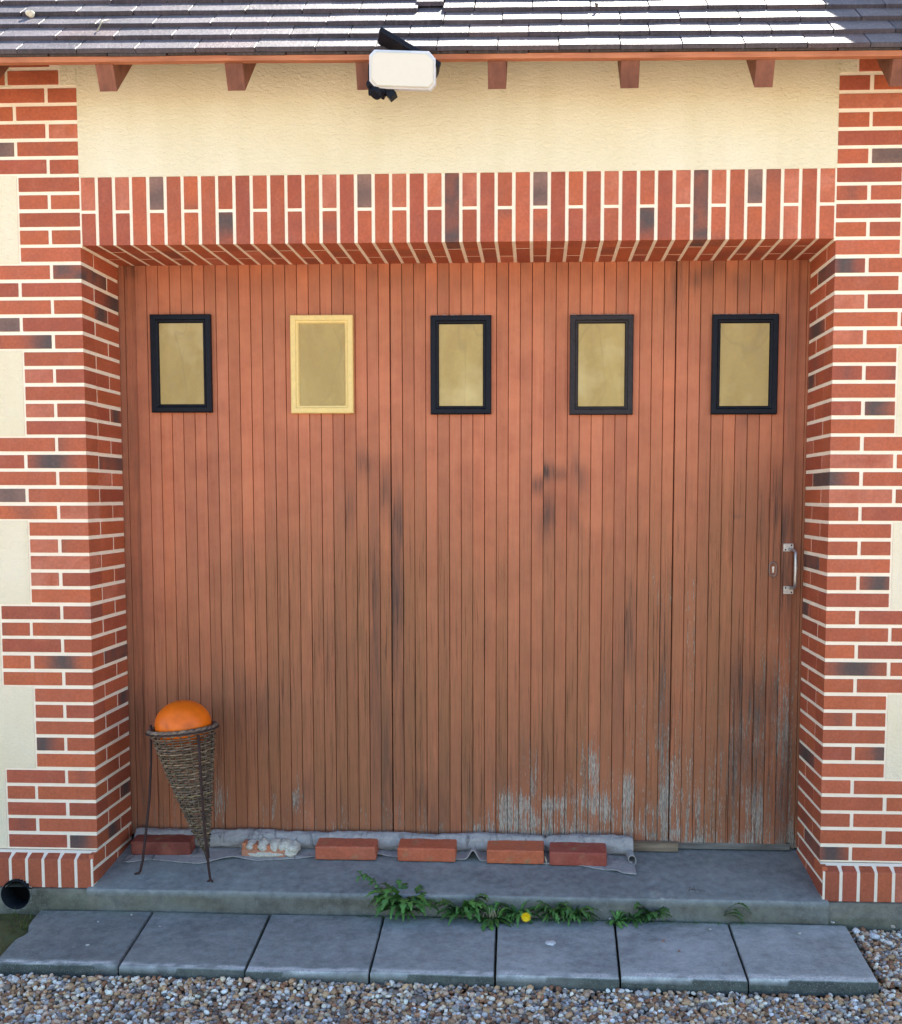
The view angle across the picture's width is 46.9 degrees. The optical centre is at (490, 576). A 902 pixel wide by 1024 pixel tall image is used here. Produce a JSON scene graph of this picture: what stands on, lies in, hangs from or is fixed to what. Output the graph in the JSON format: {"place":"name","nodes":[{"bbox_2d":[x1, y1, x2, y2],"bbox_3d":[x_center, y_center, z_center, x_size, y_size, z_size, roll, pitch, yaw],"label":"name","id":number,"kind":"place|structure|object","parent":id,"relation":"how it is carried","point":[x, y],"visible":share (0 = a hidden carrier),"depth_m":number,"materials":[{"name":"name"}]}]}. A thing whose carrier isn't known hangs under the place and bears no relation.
{"place":"outdoors","nodes":[
{"label":"outdoors","id":0,"kind":"place"},
{"bbox_2d":[0,909,36,955],"bbox_3d":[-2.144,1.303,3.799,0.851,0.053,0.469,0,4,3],"label":"grass","id":1,"kind":"structure","parent":0,"point":[14,924],"depth_m":3.91,"materials":[{"name":"green plant"}]},
{"bbox_2d":[0,898,901,1023],"bbox_3d":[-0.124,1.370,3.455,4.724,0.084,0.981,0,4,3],"label":"gravel","id":2,"kind":"structure","parent":0,"point":[882,959],"depth_m":3.36,"materials":[{"name":"grey gravel"}]},
{"bbox_2d":[0,0,901,941],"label":"brick house","id":3,"kind":"structure","parent":2,"relation":"on","point":[496,428],"depth_m":4.12,"materials":[{"name":"ceramic"}]},
{"bbox_2d":[25,10,34,17],"bbox_3d":[-1.651,-2.018,3.732,0.030,0.028,0.029,0,4,3],"label":"pebble","id":4,"kind":"object","parent":3,"relation":"on","point":[30,13],"visible":1,"depth_m":3.73,"materials":[{"name":"stone"}]},
{"bbox_2d":[134,720,218,882],"bbox_3d":[-1.236,0.880,4.126,0.333,0.606,0.269,0,4,3],"label":"basket stand","id":5,"kind":"object","parent":3,"relation":"on","point":[206,749],"visible":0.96,"depth_m":4.07,"materials":[{"name":"wicker"}]},
{"bbox_2d":[154,700,211,747],"bbox_3d":[-1.211,0.584,4.100,0.216,0.187,0.218,0,4,3],"label":"orange ball","id":6,"kind":"object","parent":5,"relation":"in","point":[179,715],"visible":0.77,"depth_m":4.03,"materials":[{"name":"orange plastic"}]},
{"bbox_2d":[315,837,378,859],"bbox_3d":[-0.584,1.113,4.255,0.249,0.068,0.110,0,4,3],"label":"loose brick","id":7,"kind":"object","parent":3,"relation":"on","point":[331,848],"visible":1,"depth_m":4.21,"materials":[{"name":"brick"}]},
{"bbox_2d":[123,827,636,874],"bbox_3d":[-0.447,1.110,4.232,2.070,0.098,0.231,0,4,3],"label":"draught cloth","id":8,"kind":"object","parent":3,"relation":"on","point":[226,843],"visible":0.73,"depth_m":4.27,"materials":[{"name":"fabric"}]},
{"bbox_2d":[131,834,195,854],"bbox_3d":[-1.348,1.107,4.304,0.248,0.068,0.112,0,4,3],"label":"loose brick","id":9,"kind":"object","parent":8,"relation":"on","point":[172,844],"visible":0.91,"depth_m":4.25,"materials":[{"name":"red brick"}]},
{"bbox_2d":[242,837,300,856],"bbox_3d":[-0.898,1.113,4.282,0.246,0.073,0.112,0,4,3],"label":"crusted brick","id":10,"kind":"object","parent":8,"relation":"on","point":[274,847],"visible":1,"depth_m":4.24,"materials":[{"name":"white brick"}]},
{"bbox_2d":[549,842,606,865],"bbox_3d":[0.353,1.121,4.196,0.230,0.068,0.112,0,4,3],"label":"loose brick","id":11,"kind":"object","parent":8,"relation":"on","point":[575,854],"visible":1,"depth_m":4.15,"materials":[{"name":"red brick"}]},
{"bbox_2d":[366,27,440,101],"bbox_3d":[-0.289,-1.691,3.462,0.257,0.213,0.147,0,4,3],"label":"flood light","id":12,"kind":"object","parent":3,"relation":"attached to","point":[399,64],"visible":1,"depth_m":3.41,"materials":[{"name":"white plastic"}]},
{"bbox_2d":[397,838,456,861],"bbox_3d":[-0.255,1.115,4.238,0.236,0.068,0.109,0,4,3],"label":"loose brick","id":13,"kind":"object","parent":3,"relation":"on","point":[430,850],"visible":1,"depth_m":4.19,"materials":[{"name":"brick"}]},
{"bbox_2d":[117,260,810,849],"bbox_3d":[-0.126,-0.080,4.238,2.940,2.408,0.094,0,4,3],"label":"garage door","id":14,"kind":"structure","parent":3,"relation":"in","point":[430,548],"depth_m":4.24,"materials":[{"name":"paint"}]},
{"bbox_2d":[487,840,543,863],"bbox_3d":[0.103,1.118,4.216,0.231,0.068,0.108,0,4,3],"label":"loose brick","id":15,"kind":"object","parent":3,"relation":"on","point":[515,852],"visible":1,"depth_m":4.17,"materials":[{"name":"brick"}]},
{"bbox_2d":[633,840,677,851],"bbox_3d":[0.593,1.111,4.284,0.361,0.038,0.028,0,4,3],"label":"wooden slat","id":16,"kind":"object","parent":3,"relation":"on","point":[659,846],"visible":0.52,"depth_m":4.27,"materials":[{"name":"brown wood"}]},
{"bbox_2d":[852,928,859,933],"bbox_3d":[1.349,1.308,3.834,0.029,0.022,0.042,0,4,3],"label":"stone","id":17,"kind":"object","parent":2,"relation":"on","point":[855,930],"visible":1,"depth_m":3.82,"materials":[{"name":"white stone"}]},
{"bbox_2d":[869,933,879,938],"bbox_3d":[1.402,1.311,3.787,0.038,0.022,0.029,0,4,3],"label":"stone","id":18,"kind":"object","parent":2,"relation":"on","point":[874,936],"visible":1,"depth_m":3.78,"materials":[{"name":"white stone"}]},
{"bbox_2d":[884,940,892,945],"bbox_3d":[1.431,1.319,3.734,0.028,0.015,0.025,0,4,3],"label":"stone","id":19,"kind":"object","parent":2,"relation":"on","point":[887,942],"visible":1,"depth_m":3.73,"materials":[{"name":"white stone"}]},
{"bbox_2d":[369,922,620,982],"bbox_3d":[-0.215,1.334,3.724,3.000,0.004,0.470,0,4,3],"label":"soil bed","id":20,"kind":"object","parent":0,"point":[496,954],"visible":0.04,"depth_m":3.67,"materials":[{"name":"black soil"}]},
{"bbox_2d":[0,910,151,979],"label":"paving slab","id":21,"kind":"structure","parent":20,"relation":"on","point":[50,942],"depth_m":3.69,"materials":[{"name":"concrete"}]},
{"bbox_2d":[119,912,268,982],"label":"paving slab","id":22,"kind":"structure","parent":20,"relation":"on","point":[186,946],"depth_m":3.67,"materials":[{"name":"concrete"}]},
{"bbox_2d":[245,915,382,987],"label":"paving slab","id":23,"kind":"structure","parent":20,"relation":"on","point":[329,949],"depth_m":3.65,"materials":[{"name":"concrete"}]},
{"bbox_2d":[356,871,394,908],"bbox_3d":[-0.425,1.211,3.972,0.197,0.144,0.137,0,4,3],"label":"dandelion plant","id":24,"kind":"object","parent":20,"relation":"on","point":[363,876],"visible":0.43,"depth_m":3.96,"materials":[{"name":"green plant"}]},
{"bbox_2d":[365,879,439,921],"bbox_3d":[-0.324,1.219,3.921,0.249,0.136,0.262,-3,5,-35],"label":"dandelion plant","id":25,"kind":"object","parent":20,"relation":"on","point":[407,904],"visible":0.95,"depth_m":3.88,"materials":[{"name":"green plant"}]},
{"bbox_2d":[370,916,495,990],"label":"paving slab","id":26,"kind":"structure","parent":20,"relation":"on","point":[427,951],"depth_m":3.62,"materials":[{"name":"concrete"}]},
{"bbox_2d":[470,902,514,931],"bbox_3d":[0.002,1.271,3.876,0.165,0.084,0.152,-3,5,-35],"label":"dandelion plant","id":27,"kind":"object","parent":26,"relation":"on","point":[492,911],"visible":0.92,"depth_m":3.87,"materials":[{"name":"green plant"}]},
{"bbox_2d":[434,893,489,925],"bbox_3d":[-0.104,1.240,3.910,0.190,0.099,0.197,-4,6,-42],"label":"dandelion plant","id":28,"kind":"object","parent":20,"relation":"on","point":[470,908],"visible":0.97,"depth_m":3.88,"materials":[{"name":"green plant"}]},
{"bbox_2d":[357,915,746,924],"bbox_3d":[0.226,1.290,3.900,1.459,0.015,0.030,0,4,3],"label":"moss","id":29,"kind":"object","parent":20,"relation":"on","point":[581,920],"visible":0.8,"depth_m":3.90,"materials":[{"name":"green plant"}]},
{"bbox_2d":[496,918,618,993],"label":"paving slab","id":30,"kind":"structure","parent":20,"relation":"on","point":[583,955],"depth_m":3.60,"materials":[{"name":"concrete"}]},
{"bbox_2d":[494,900,543,926],"bbox_3d":[0.096,1.260,3.903,0.189,0.077,0.174,2,5,28],"label":"dandelion plant","id":31,"kind":"object","parent":30,"relation":"on","point":[521,913],"visible":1,"depth_m":3.88,"materials":[{"name":"green plant"}]},
{"bbox_2d":[545,939,555,945],"bbox_3d":[0.215,1.304,3.704,0.038,0.002,0.054,0,4,3],"label":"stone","id":32,"kind":"object","parent":30,"relation":"on","point":[551,942],"visible":1,"depth_m":3.70,"materials":[{"name":"white stone"}]},
{"bbox_2d":[533,900,572,923],"bbox_3d":[0.232,1.253,3.895,0.153,0.074,0.158,0,4,3],"label":"dandelion plant","id":33,"kind":"object","parent":30,"relation":"on","point":[554,913],"visible":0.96,"depth_m":3.87,"materials":[{"name":"green plant"}]},
{"bbox_2d":[555,902,600,926],"bbox_3d":[0.317,1.255,3.893,0.155,0.074,0.161,-4,6,-40],"label":"dandelion plant","id":34,"kind":"object","parent":30,"relation":"on","point":[572,915],"visible":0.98,"depth_m":3.87,"materials":[{"name":"green plant"}]},
{"bbox_2d":[613,912,655,927],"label":"dandelion plant","id":35,"kind":"object","parent":20,"relation":"on","point":[636,920],"visible":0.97,"depth_m":3.88,"materials":[{"name":"green plant"}]},
{"bbox_2d":[633,902,671,920],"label":"dandelion plant","id":36,"kind":"object","parent":20,"relation":"on","point":[651,914],"visible":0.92,"depth_m":3.88,"materials":[{"name":"green plant"}]},
{"bbox_2d":[616,921,747,994],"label":"paving slab","id":37,"kind":"structure","parent":20,"relation":"on","point":[706,959],"depth_m":3.58,"materials":[{"name":"concrete"}]},
{"bbox_2d":[606,910,631,928],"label":"dandelion plant","id":38,"kind":"object","parent":37,"relation":"on","point":[620,922],"visible":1,"depth_m":3.88,"materials":[{"name":"green plant"}]},
{"bbox_2d":[724,902,751,922],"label":"dandelion plant","id":39,"kind":"object","parent":20,"relation":"on","point":[735,909],"visible":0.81,"depth_m":3.87,"materials":[{"name":"green plant"}]},
{"bbox_2d":[729,923,878,996],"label":"paving slab","id":40,"kind":"structure","parent":20,"relation":"on","point":[814,960],"depth_m":3.57,"materials":[{"name":"concrete"}]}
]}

